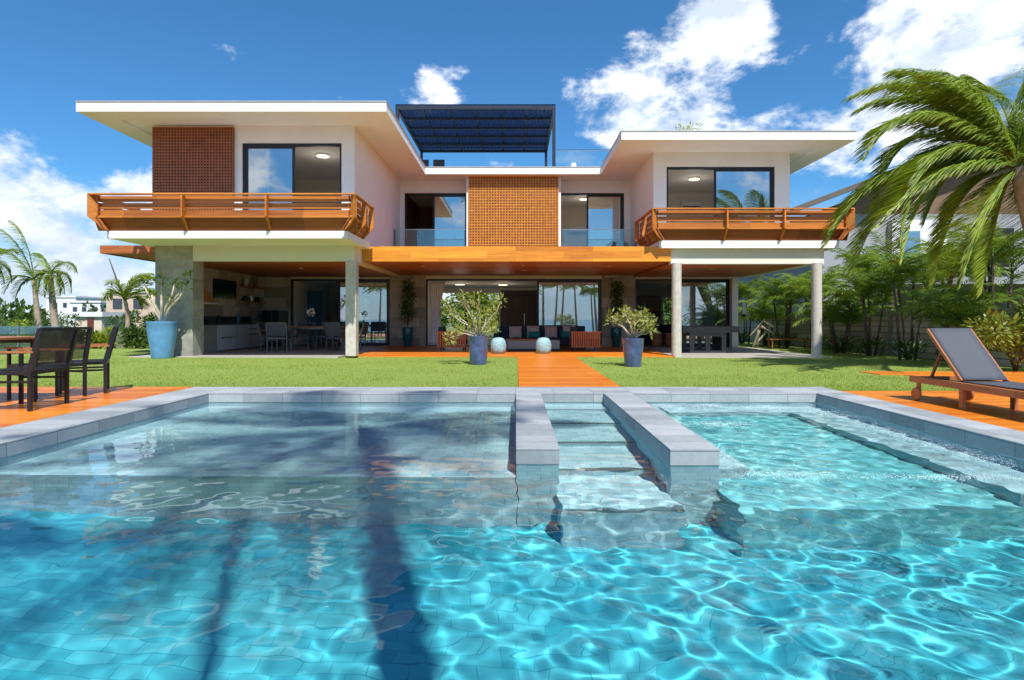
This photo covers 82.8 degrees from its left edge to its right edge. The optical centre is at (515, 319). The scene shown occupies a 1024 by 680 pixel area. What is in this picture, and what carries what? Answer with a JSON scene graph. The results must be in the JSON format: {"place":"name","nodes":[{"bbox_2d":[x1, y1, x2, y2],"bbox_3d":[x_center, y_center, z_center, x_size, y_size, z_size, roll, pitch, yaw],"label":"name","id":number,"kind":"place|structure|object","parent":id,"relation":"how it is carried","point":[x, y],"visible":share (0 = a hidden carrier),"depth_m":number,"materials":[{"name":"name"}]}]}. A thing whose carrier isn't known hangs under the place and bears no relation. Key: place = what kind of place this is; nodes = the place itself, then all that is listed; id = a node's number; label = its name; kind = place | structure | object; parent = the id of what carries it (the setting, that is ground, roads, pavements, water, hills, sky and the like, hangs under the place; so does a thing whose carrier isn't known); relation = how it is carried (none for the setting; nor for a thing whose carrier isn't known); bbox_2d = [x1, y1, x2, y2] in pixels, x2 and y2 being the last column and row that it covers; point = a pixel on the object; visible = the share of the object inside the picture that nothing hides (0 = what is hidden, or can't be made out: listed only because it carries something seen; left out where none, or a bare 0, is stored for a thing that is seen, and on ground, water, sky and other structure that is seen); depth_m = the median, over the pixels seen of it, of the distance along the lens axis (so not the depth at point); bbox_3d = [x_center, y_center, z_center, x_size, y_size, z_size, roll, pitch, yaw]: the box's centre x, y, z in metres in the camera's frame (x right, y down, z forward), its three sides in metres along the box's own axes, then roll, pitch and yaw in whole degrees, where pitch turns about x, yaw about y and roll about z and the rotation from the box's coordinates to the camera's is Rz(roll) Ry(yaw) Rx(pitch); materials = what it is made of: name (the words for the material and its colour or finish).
{"place":"outdoors","nodes":[
{"label":"outdoors","id":0,"kind":"place"},
{"bbox_2d":[0,387,191,427],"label":"pool deck","id":1,"kind":"structure","parent":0,"point":[48,403],"depth_m":8.47,"materials":[{"name":"orange wood"}]},
{"bbox_2d":[0,336,37,397],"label":"dining table","id":2,"kind":"object","parent":1,"relation":"on","point":[17,339],"visible":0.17,"depth_m":8.63,"materials":[{"name":"brown wood"}]},
{"bbox_2d":[0,327,79,410],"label":"garden chair","id":3,"kind":"object","parent":1,"relation":"on","point":[30,370],"visible":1,"depth_m":7.82,"materials":[{"name":"black metal"}]},
{"bbox_2d":[4,327,92,401],"bbox_3d":[-7.010,0.653,8.734,0.812,1.070,0.744,0,0,22],"label":"garden chair","id":4,"kind":"object","parent":1,"relation":"on","point":[85,337],"visible":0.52,"depth_m":8.79,"materials":[{"name":"black metal"}]},
{"bbox_2d":[55,326,118,395],"bbox_3d":[-6.963,0.653,9.443,0.812,1.070,0.744,0,0,-32],"label":"garden chair","id":5,"kind":"object","parent":1,"relation":"on","point":[105,361],"visible":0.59,"depth_m":9.29,"materials":[{"name":"black metal"}]},
{"bbox_2d":[71,312,135,338],"bbox_3d":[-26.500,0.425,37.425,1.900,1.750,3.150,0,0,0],"label":"distant building","id":6,"kind":"structure","parent":0,"point":[95,321],"depth_m":36.00,"materials":[{"name":"white paint"}]},
{"bbox_2d":[104,290,154,327],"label":"distant building","id":7,"kind":"structure","parent":0,"point":[116,304],"depth_m":68.00,"materials":[{"name":"beige paint"}]},
{"bbox_2d":[0,321,498,354],"bbox_3d":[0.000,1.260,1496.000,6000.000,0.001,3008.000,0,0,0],"label":"ground","id":8,"kind":"structure","parent":0,"point":[26,345],"depth_m":39.76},
{"bbox_2d":[0,248,18,284],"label":"royal palm","id":9,"kind":"object","parent":8,"relation":"on","point":[4,264],"visible":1,"depth_m":25.99,"materials":[{"name":"green plant"}]},
{"bbox_2d":[0,220,48,343],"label":"royal palm","id":10,"kind":"object","parent":8,"relation":"on","point":[37,316],"visible":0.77,"depth_m":27.90,"materials":[{"name":"green plant"}]},
{"bbox_2d":[9,319,49,335],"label":"garden bush","id":11,"kind":"object","parent":8,"relation":"on","point":[27,330],"visible":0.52,"depth_m":30.68,"materials":[{"name":"green plant"}]},
{"bbox_2d":[0,325,60,353],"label":"glass fence","id":12,"kind":"object","parent":8,"relation":"on","point":[3,330],"visible":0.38,"depth_m":21.01,"materials":[{"name":"glass"}]},
{"bbox_2d":[9,310,84,335],"bbox_3d":[-27.087,0.393,33.826,3.139,2.084,3.131,0,0,0],"label":"garden bush","id":13,"kind":"object","parent":8,"relation":"on","point":[47,323],"visible":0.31,"depth_m":33.94,"materials":[{"name":"green plant"}]},
{"bbox_2d":[29,253,77,334],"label":"royal palm","id":14,"kind":"object","parent":8,"relation":"on","point":[49,281],"visible":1,"depth_m":26.87,"materials":[{"name":"green plant"}]},
{"bbox_2d":[46,296,102,325],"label":"distant building","id":15,"kind":"structure","parent":8,"relation":"on","point":[63,304],"depth_m":110.00,"materials":[{"name":"white paint"}]},
{"bbox_2d":[68,301,105,326],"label":"distant building","id":16,"kind":"structure","parent":8,"relation":"on","point":[75,306],"depth_m":95.00,"materials":[{"name":"paint"}]},
{"bbox_2d":[90,325,118,348],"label":"garden bush","id":17,"kind":"object","parent":8,"relation":"on","point":[99,337],"visible":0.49,"depth_m":22.00,"materials":[{"name":"green plant"}]},
{"bbox_2d":[105,310,146,336],"bbox_3d":[-21.886,0.369,33.066,2.622,2.045,1.859,0,0,28],"label":"garden bush","id":18,"kind":"object","parent":8,"relation":"on","point":[132,314],"visible":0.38,"depth_m":32.96,"materials":[{"name":"green plant"}]},
{"bbox_2d":[116,325,149,348],"bbox_3d":[-14.386,0.805,22.430,1.785,1.185,1.350,0,0,0],"label":"garden bush","id":19,"kind":"object","parent":8,"relation":"on","point":[135,337],"visible":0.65,"depth_m":22.20,"materials":[{"name":"green plant"}]},
{"bbox_2d":[0,295,671,330],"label":"tree belt","id":20,"kind":"object","parent":8,"relation":"on","point":[19,310],"visible":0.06,"depth_m":101.34,"materials":[{"name":"green plant"}]},
{"bbox_2d":[359,297,368,338],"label":"garden tree","id":21,"kind":"object","parent":8,"relation":"on","point":[363,307],"visible":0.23,"depth_m":38.05,"materials":[{"name":"green plant"}]},
{"bbox_2d":[441,296,471,327],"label":"garden tree","id":22,"kind":"object","parent":8,"relation":"on","point":[443,318],"visible":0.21,"depth_m":35.58,"materials":[{"name":"green plant"}]},
{"bbox_2d":[75,101,856,357],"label":"house","id":23,"kind":"structure","parent":8,"relation":"on","point":[381,186],"depth_m":19.41,"materials":[{"name":"paint"}]},
{"bbox_2d":[213,278,235,298],"bbox_3d":[-10.535,-1.085,21.025,0.070,0.670,1.550,0,0,0],"label":"television","id":24,"kind":"object","parent":23,"relation":"attached to","point":[225,289],"visible":0.93,"depth_m":20.92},
{"bbox_2d":[253,150,268,209],"bbox_3d":[-7.802,-3.805,17.751,0.504,2.690,0.087,0,0,0],"label":"curtain","id":25,"kind":"object","parent":23,"relation":"hanging from","point":[260,171],"visible":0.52,"depth_m":17.75,"materials":[{"name":"fabric"}]},
{"bbox_2d":[243,143,341,209],"bbox_3d":[-6.660,-3.820,17.360,2.960,2.840,0.120,0,0,0],"label":"window frame","id":26,"kind":"structure","parent":23,"relation":"in","point":[246,146],"depth_m":17.32,"materials":[{"name":"black metal"}]},
{"bbox_2d":[307,291,322,342],"bbox_3d":[-9.200,-0.110,26.630,0.700,2.380,0.060,0,0,0],"label":"door","id":27,"kind":"structure","parent":23,"relation":"on","point":[315,300],"depth_m":26.60,"materials":[{"name":"black glass"}]},
{"bbox_2d":[291,279,389,344],"bbox_3d":[-7.360,-0.285,24.400,4.160,2.790,0.120,0,0,0],"label":"window frame","id":28,"kind":"structure","parent":23,"relation":"in","point":[387,281],"depth_m":24.35,"materials":[{"name":"black metal"}]},
{"bbox_2d":[371,283,386,342],"bbox_3d":[-5.827,-0.250,24.751,0.754,2.661,0.087,0,0,0],"label":"curtain","id":29,"kind":"object","parent":23,"relation":"hanging from","point":[379,332],"visible":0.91,"depth_m":24.75,"materials":[{"name":"fabric"}]},
{"bbox_2d":[405,193,465,245],"bbox_3d":[-3.295,-3.780,24.210,2.650,2.920,0.120,0,0,0],"label":"window frame","id":30,"kind":"structure","parent":23,"relation":"in","point":[434,195],"depth_m":24.17,"materials":[{"name":"black metal"}]},
{"bbox_2d":[429,281,444,344],"bbox_3d":[-3.342,-0.245,24.621,0.684,2.711,0.087,0,0,0],"label":"curtain","id":31,"kind":"object","parent":23,"relation":"hanging from","point":[436,289],"visible":0.86,"depth_m":24.62,"materials":[{"name":"fabric"}]},
{"bbox_2d":[451,197,464,245],"bbox_3d":[-2.427,-3.770,24.601,0.654,2.781,0.087,0,0,0],"label":"curtain","id":32,"kind":"object","parent":23,"relation":"hanging from","point":[458,207],"visible":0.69,"depth_m":24.61,"materials":[{"name":"fabric"}]},
{"bbox_2d":[426,279,601,345],"bbox_3d":[-0.085,-0.271,24.400,7.370,2.818,0.120,0,0,0],"label":"window frame","id":33,"kind":"structure","parent":23,"relation":"in","point":[599,281],"depth_m":24.34,"materials":[{"name":"black metal"}]},
{"bbox_2d":[500,291,548,325],"bbox_3d":[0.465,-0.195,30.890,2.570,2.650,0.180,0,0,0],"label":"entrance door","id":34,"kind":"structure","parent":23,"relation":"in","point":[520,309],"depth_m":30.90,"materials":[{"name":"brown wood"}]},
{"bbox_2d":[561,193,623,245],"bbox_3d":[3.155,-3.780,24.210,2.690,2.920,0.120,0,0,0],"label":"window frame","id":35,"kind":"structure","parent":23,"relation":"in","point":[621,195],"depth_m":24.17,"materials":[{"name":"black metal"}]},
{"bbox_2d":[590,283,597,330],"bbox_3d":[3.323,-0.235,24.751,0.354,2.690,0.087,0,0,0],"label":"curtain","id":36,"kind":"object","parent":23,"relation":"hanging from","point":[593,306],"visible":0.66,"depth_m":24.75,"materials":[{"name":"fabric"}]},
{"bbox_2d":[604,197,619,245],"bbox_3d":[4.073,-3.770,24.601,0.654,2.781,0.087,0,0,0],"label":"curtain","id":37,"kind":"object","parent":23,"relation":"hanging from","point":[612,205],"visible":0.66,"depth_m":24.60,"materials":[{"name":"fabric"}]},
{"bbox_2d":[638,296,659,316],"bbox_3d":[6.875,-0.650,29.950,1.150,1.100,0.080,0,0,0],"label":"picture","id":38,"kind":"object","parent":23,"relation":"attached to","point":[652,303],"visible":0.75,"depth_m":29.91,"materials":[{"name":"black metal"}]},
{"bbox_2d":[651,333,662,345],"bbox_3d":[6.150,0.884,25.300,0.520,0.531,0.512,0,0,0],"label":"drum stool","id":39,"kind":"object","parent":23,"relation":"on","point":[657,339],"visible":0.88,"depth_m":25.09,"materials":[{"name":"brown wood"}]},
{"bbox_2d":[639,324,688,343],"bbox_3d":[6.950,0.700,27.325,2.100,0.899,1.050,0,0,0],"label":"lounge sofa","id":40,"kind":"object","parent":23,"relation":"on","point":[664,328],"visible":0.26,"depth_m":27.60,"materials":[{"name":"black fabric"}]},
{"bbox_2d":[635,279,729,346],"bbox_3d":[6.985,-0.265,24.400,3.970,2.830,0.120,0,0,0],"label":"window frame","id":41,"kind":"structure","parent":23,"relation":"in","point":[727,281],"depth_m":24.34,"materials":[{"name":"black metal"}]},
{"bbox_2d":[680,201,700,207],"bbox_3d":[7.550,-4.940,25.044,0.840,0.280,0.212,0,0,0],"label":"air conditioner","id":42,"kind":"object","parent":23,"relation":"attached to","point":[690,204],"visible":0.91,"depth_m":24.95,"materials":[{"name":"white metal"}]},
{"bbox_2d":[702,283,720,343],"bbox_3d":[8.348,-0.235,24.751,0.804,2.691,0.087,0,0,0],"label":"curtain","id":43,"kind":"object","parent":23,"relation":"hanging from","point":[711,292],"visible":0.62,"depth_m":24.75,"materials":[{"name":"fabric"}]},
{"bbox_2d":[667,167,773,221],"bbox_3d":[7.055,-3.850,20.080,3.730,2.800,0.120,0,0,0],"label":"window frame","id":44,"kind":"structure","parent":23,"relation":"in","point":[716,169],"depth_m":20.04,"materials":[{"name":"black metal"}]},
{"bbox_2d":[751,173,764,221],"bbox_3d":[8.548,-3.825,20.501,0.504,2.650,0.087,0,0,0],"label":"curtain","id":45,"kind":"object","parent":23,"relation":"hanging from","point":[757,190],"visible":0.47,"depth_m":20.49,"materials":[{"name":"fabric"}]},
{"bbox_2d":[446,293,498,338],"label":"garden tree","id":46,"kind":"object","parent":8,"relation":"on","point":[484,302],"visible":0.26,"depth_m":37.85,"materials":[{"name":"green plant"}]},
{"bbox_2d":[663,298,671,320],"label":"garden tree","id":47,"kind":"object","parent":8,"relation":"on","point":[667,305],"visible":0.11,"depth_m":38.78,"materials":[{"name":"green plant"}]},
{"bbox_2d":[825,230,930,310],"bbox_3d":[14.186,-1.036,23.015,3.807,4.552,4.740,0,0,-19],"label":"areca palm","id":48,"kind":"object","parent":8,"relation":"on","point":[865,265],"visible":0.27,"depth_m":22.52,"materials":[{"name":"green plant"}]},
{"bbox_2d":[738,308,1023,367],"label":"boundary wall","id":49,"kind":"structure","parent":8,"relation":"on","point":[887,332],"depth_m":19.54,"materials":[{"name":"concrete"}]},
{"bbox_2d":[877,233,1023,304],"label":"areca palm","id":50,"kind":"object","parent":8,"relation":"on","point":[1000,270],"visible":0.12,"depth_m":19.42,"materials":[{"name":"green plant"}]},
{"bbox_2d":[129,345,390,357],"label":"kitchen patio","id":51,"kind":"structure","parent":0,"point":[302,351],"depth_m":19.12,"materials":[{"name":"tile"}]},
{"bbox_2d":[204,316,264,352],"bbox_3d":[-10.250,0.499,20.475,0.640,1.199,5.090,0,0,0],"label":"kitchen counter","id":52,"kind":"object","parent":51,"relation":"on","point":[228,333],"visible":0.68,"depth_m":20.33,"materials":[{"name":"stone"}]},
{"bbox_2d":[257,322,281,349],"bbox_3d":[-8.790,0.606,20.797,0.750,0.988,0.687,0,0,-5],"label":"dining chair","id":53,"kind":"object","parent":51,"relation":"on","point":[261,327],"visible":0.59,"depth_m":20.59,"materials":[{"name":"grey wood"}]},
{"bbox_2d":[265,322,291,351],"bbox_3d":[-8.044,0.606,19.710,0.687,0.988,0.750,0,0,-8],"label":"dining chair","id":54,"kind":"object","parent":51,"relation":"on","point":[276,329],"visible":0.98,"depth_m":19.43,"materials":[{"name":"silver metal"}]},
{"bbox_2d":[293,322,314,348],"bbox_3d":[-8.000,0.606,21.840,0.687,0.988,0.750,0,0,0],"label":"dining chair","id":55,"kind":"object","parent":51,"relation":"on","point":[306,331],"visible":0.77,"depth_m":22.08,"materials":[{"name":"grey wood"}]},
{"bbox_2d":[282,326,345,349],"bbox_3d":[-7.150,0.680,20.900,2.300,0.840,1.000,0,0,0],"label":"dining table","id":56,"kind":"object","parent":51,"relation":"on","point":[307,327],"visible":0.51,"depth_m":20.46,"materials":[{"name":"brown wood"}]},
{"bbox_2d":[323,322,345,351],"bbox_3d":[-6.064,0.606,19.862,0.687,0.988,0.750,0,0,20],"label":"dining chair","id":57,"kind":"object","parent":51,"relation":"on","point":[332,328],"visible":0.8,"depth_m":19.60,"materials":[{"name":"grey wood"}]},
{"bbox_2d":[344,322,368,349],"bbox_3d":[-5.710,0.606,20.800,0.750,0.988,0.687,0,0,0],"label":"dining chair","id":58,"kind":"object","parent":51,"relation":"on","point":[364,329],"visible":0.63,"depth_m":20.74,"materials":[{"name":"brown wood"}]},
{"bbox_2d":[262,310,287,345],"bbox_3d":[-9.850,0.374,23.725,0.700,1.449,0.950,0,0,0],"label":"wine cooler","id":59,"kind":"object","parent":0,"point":[274,316],"visible":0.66,"depth_m":23.30,"materials":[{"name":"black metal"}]},
{"bbox_2d":[340,299,345,340],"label":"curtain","id":60,"kind":"object","parent":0,"point":[342,310],"visible":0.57,"depth_m":29.30,"materials":[{"name":"white fabric"}]},
{"bbox_2d":[0,342,1023,390],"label":"lawn","id":61,"kind":"structure","parent":0,"point":[119,351],"depth_m":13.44,"materials":[{"name":"green plant"}]},
{"bbox_2d":[100,258,154,347],"bbox_3d":[-15.149,-0.558,22.935,2.230,3.705,2.028,0,0,0],"label":"garden palm","id":62,"kind":"object","parent":61,"relation":"on","point":[126,294],"visible":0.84,"depth_m":22.85,"materials":[{"name":"green plant"}]},
{"bbox_2d":[132,269,193,357],"bbox_3d":[-10.027,-0.175,16.668,1.594,2.580,0.888,0,0,0],"label":"potted plant","id":63,"kind":"object","parent":61,"relation":"on","point":[162,334],"visible":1,"depth_m":16.50,"materials":[{"name":"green plant"}]},
{"bbox_2d":[440,289,507,364],"bbox_3d":[-1.101,0.168,14.979,1.820,2.005,1.075,0,0,0],"label":"potted plant","id":64,"kind":"object","parent":61,"relation":"on","point":[478,346],"visible":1,"depth_m":14.86,"materials":[{"name":"green plant"}]},
{"bbox_2d":[605,304,660,366],"bbox_3d":[2.901,0.385,14.389,1.446,1.610,0.953,0,0,0],"label":"potted plant","id":65,"kind":"object","parent":61,"relation":"on","point":[632,348],"visible":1,"depth_m":14.25,"materials":[{"name":"green plant"}]},
{"bbox_2d":[730,275,772,343],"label":"areca palm","id":66,"kind":"object","parent":61,"relation":"on","point":[744,293],"visible":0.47,"depth_m":28.30,"materials":[{"name":"green plant"}]},
{"bbox_2d":[750,319,783,347],"bbox_3d":[10.696,0.603,24.590,1.643,1.236,0.279,0,0,0],"label":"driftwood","id":67,"kind":"object","parent":61,"relation":"on","point":[757,339],"visible":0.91,"depth_m":24.53,"materials":[{"name":"wood"}]},
{"bbox_2d":[738,290,802,345],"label":"areca palm","id":68,"kind":"object","parent":61,"relation":"on","point":[758,312],"visible":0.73,"depth_m":26.16,"materials":[{"name":"green plant"}]},
{"bbox_2d":[748,277,810,347],"bbox_3d":[11.228,-0.277,24.261,3.049,3.027,2.871,0,0,-28],"label":"areca palm","id":69,"kind":"object","parent":61,"relation":"on","point":[776,293],"visible":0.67,"depth_m":24.15,"materials":[{"name":"green plant"}]},
{"bbox_2d":[774,266,849,312],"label":"areca palm","id":70,"kind":"object","parent":61,"relation":"on","point":[805,275],"visible":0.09,"depth_m":27.22,"materials":[{"name":"green plant"}]},
{"bbox_2d":[779,264,852,348],"bbox_3d":[11.596,-0.373,22.386,2.694,3.221,3.354,0,0,41],"label":"areca palm","id":71,"kind":"object","parent":61,"relation":"on","point":[825,281],"visible":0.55,"depth_m":22.20,"materials":[{"name":"green plant"}]},
{"bbox_2d":[791,285,893,352],"bbox_3d":[11.717,-0.019,20.343,3.358,2.520,3.326,0,0,-30],"label":"areca palm","id":72,"kind":"object","parent":61,"relation":"on","point":[848,316],"visible":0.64,"depth_m":20.38,"materials":[{"name":"green plant"}]},
{"bbox_2d":[822,267,916,355],"bbox_3d":[11.445,-0.277,18.917,3.049,3.027,2.871,0,0,40],"label":"areca palm","id":73,"kind":"object","parent":61,"relation":"on","point":[862,288],"visible":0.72,"depth_m":18.72,"materials":[{"name":"green plant"}]},
{"bbox_2d":[845,247,972,359],"bbox_3d":[11.514,-0.513,17.006,3.646,3.501,2.928,0,0,0],"label":"areca palm","id":74,"kind":"object","parent":61,"relation":"on","point":[894,272],"visible":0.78,"depth_m":16.93,"materials":[{"name":"green plant"}]},
{"bbox_2d":[819,68,1023,298],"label":"coconut palm","id":75,"kind":"object","parent":61,"relation":"on","point":[963,104],"visible":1,"depth_m":12.67,"materials":[{"name":"green plant"}]},
{"bbox_2d":[881,274,1017,362],"bbox_3d":[11.234,0.040,15.146,3.168,2.400,3.198,0,0,0],"label":"areca palm","id":76,"kind":"object","parent":61,"relation":"on","point":[957,316],"visible":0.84,"depth_m":14.91,"materials":[{"name":"green plant"}]},
{"bbox_2d":[917,215,1023,308],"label":"areca palm","id":77,"kind":"object","parent":61,"relation":"on","point":[996,251],"visible":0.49,"depth_m":16.68,"materials":[{"name":"green plant"}]},
{"bbox_2d":[962,293,1023,370],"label":"croton shrub","id":78,"kind":"object","parent":61,"relation":"on","point":[1006,341],"visible":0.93,"depth_m":13.05,"materials":[{"name":"green plant"}]},
{"bbox_2d":[991,303,1023,355],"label":"croton shrub","id":79,"kind":"object","parent":61,"relation":"on","point":[1022,327],"visible":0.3,"depth_m":13.49,"materials":[{"name":"green plant"}]},
{"bbox_2d":[0,402,1023,679],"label":"pool water","id":80,"kind":"structure","parent":0,"point":[326,542],"depth_m":3.35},
{"bbox_2d":[649,403,1022,481],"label":"foam","id":81,"kind":"object","parent":80,"relation":"on","point":[833,468],"visible":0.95,"depth_m":5.62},
{"bbox_2d":[349,346,674,357],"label":"house deck","id":82,"kind":"structure","parent":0,"point":[435,351],"depth_m":19.78,"materials":[{"name":"orange wood"}]},
{"bbox_2d":[398,277,416,346],"bbox_3d":[-4.435,-0.323,23.841,0.813,2.915,0.757,0,0,0],"label":"potted plant","id":83,"kind":"object","parent":82,"relation":"on","point":[407,331],"visible":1,"depth_m":23.78,"materials":[{"name":"green plant"}]},
{"bbox_2d":[436,327,467,350],"bbox_3d":[-2.264,0.709,20.995,1.100,0.857,0.850,0,0,0],"label":"slatted armchair","id":84,"kind":"object","parent":82,"relation":"on","point":[463,341],"visible":0.88,"depth_m":20.58,"materials":[{"name":"brown wood"}]},
{"bbox_2d":[490,337,505,353],"bbox_3d":[-0.578,0.872,19.300,0.530,0.532,0.530,0,0,0],"label":"round stool","id":85,"kind":"object","parent":82,"relation":"on","point":[498,345],"visible":1,"depth_m":19.10,"materials":[{"name":"ceramic"}]},
{"bbox_2d":[506,339,559,350],"bbox_3d":[0.605,0.928,20.900,1.890,0.417,0.880,0,0,0],"label":"coffee table","id":86,"kind":"object","parent":82,"relation":"on","point":[521,344],"visible":0.77,"depth_m":20.50,"materials":[{"name":"grey wood"}]},
{"bbox_2d":[494,326,591,348],"bbox_3d":[1.050,0.704,22.625,3.800,0.867,1.050,0,0,0],"label":"outdoor sofa","id":87,"kind":"object","parent":82,"relation":"on","point":[504,332],"visible":0.27,"depth_m":22.95,"materials":[{"name":"grey fabric"}]},
{"bbox_2d":[509,326,521,337],"bbox_3d":[-0.020,0.505,22.796,0.500,0.460,0.140,0,-11,0],"label":"cushion","id":88,"kind":"object","parent":87,"relation":"on","point":[514,331],"visible":1,"depth_m":22.75,"materials":[{"name":"beige fabric"}]},
{"bbox_2d":[536,337,550,353],"bbox_3d":[0.922,0.872,19.300,0.530,0.532,0.530,0,0,0],"label":"round stool","id":89,"kind":"object","parent":82,"relation":"on","point":[543,345],"visible":1,"depth_m":19.10,"materials":[{"name":"ceramic"}]},
{"bbox_2d":[569,327,601,350],"bbox_3d":[2.500,0.709,20.995,1.100,0.857,0.850,0,0,0],"label":"slatted armchair","id":90,"kind":"object","parent":82,"relation":"on","point":[576,336],"visible":0.98,"depth_m":20.58,"materials":[{"name":"brown wood"}]},
{"bbox_2d":[607,279,624,346],"bbox_3d":[4.110,-0.291,23.834,0.774,2.852,0.676,0,0,0],"label":"potted plant","id":91,"kind":"object","parent":82,"relation":"on","point":[616,331],"visible":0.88,"depth_m":23.77,"materials":[{"name":"green plant"}]},
{"bbox_2d":[0,0,1023,318],"label":"sky","id":92,"kind":"structure","parent":0,"point":[607,67],"materials":[{"name":"blue"}]},
{"bbox_2d":[2,402,1022,459],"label":"pool wall","id":93,"kind":"structure","parent":0,"point":[507,402],"depth_m":9.28,"materials":[{"name":"stone"}]},
{"bbox_2d":[0,387,1023,459],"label":"pool coping","id":94,"kind":"object","parent":93,"relation":"on","point":[26,436],"visible":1,"depth_m":9.02,"materials":[{"name":"stone"}]},
{"bbox_2d":[517,357,618,386],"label":"wooden path","id":95,"kind":"structure","parent":0,"point":[554,372],"depth_m":12.10,"materials":[{"name":"orange wood"}]},
{"bbox_2d":[643,347,831,357],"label":"side patio","id":96,"kind":"structure","parent":0,"point":[741,352],"depth_m":19.74,"materials":[{"name":"tile"}]},
{"bbox_2d":[682,326,738,352],"bbox_3d":[6.700,0.707,20.500,1.900,0.924,1.200,0,0,0],"label":"games table","id":97,"kind":"object","parent":96,"relation":"on","point":[717,334],"visible":0.94,"depth_m":20.00,"materials":[{"name":"stone"}]},
{"bbox_2d":[731,120,1023,313],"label":"neighbour house","id":98,"kind":"structure","parent":0,"point":[916,230],"depth_m":31.99,"materials":[{"name":"white paint"}]},
{"bbox_2d":[971,228,1013,275],"bbox_3d":[26.200,-3.700,31.943,2.400,2.600,0.085,0,0,0],"label":"window","id":99,"kind":"structure","parent":98,"relation":"in","point":[1009,230],"depth_m":31.90,"materials":[{"name":"black metal"}]},
{"bbox_2d":[842,391,1023,431],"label":"pool deck","id":100,"kind":"structure","parent":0,"point":[991,409],"depth_m":8.07,"materials":[{"name":"orange wood"}]},
{"bbox_2d":[909,328,1023,409],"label":"sun lounger","id":101,"kind":"object","parent":100,"relation":"on","point":[969,360],"visible":1,"depth_m":7.94,"materials":[{"name":"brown wood"}]},
{"bbox_2d":[859,371,1023,374],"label":"wooden path","id":102,"kind":"structure","parent":0,"point":[929,372],"depth_m":12.89,"materials":[{"name":"orange wood"}]},
{"bbox_2d":[905,375,1023,390],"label":"pool deck","id":103,"kind":"structure","parent":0,"point":[1016,378],"depth_m":11.81,"materials":[{"name":"wood"}]},
{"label":"pool floor","id":104,"kind":"structure","parent":0,"visible":0},
{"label":"pool divider wall","id":105,"kind":"structure","parent":104,"relation":"on","visible":0},
{"bbox_2d":[516,393,719,465],"bbox_3d":[0.925,1.255,7.260,1.850,0.150,3.999,0,0,0],"label":"pool divider coping","id":106,"kind":"object","parent":105,"relation":"on","point":[669,441],"visible":1,"depth_m":5.99,"materials":[{"name":"stone"}]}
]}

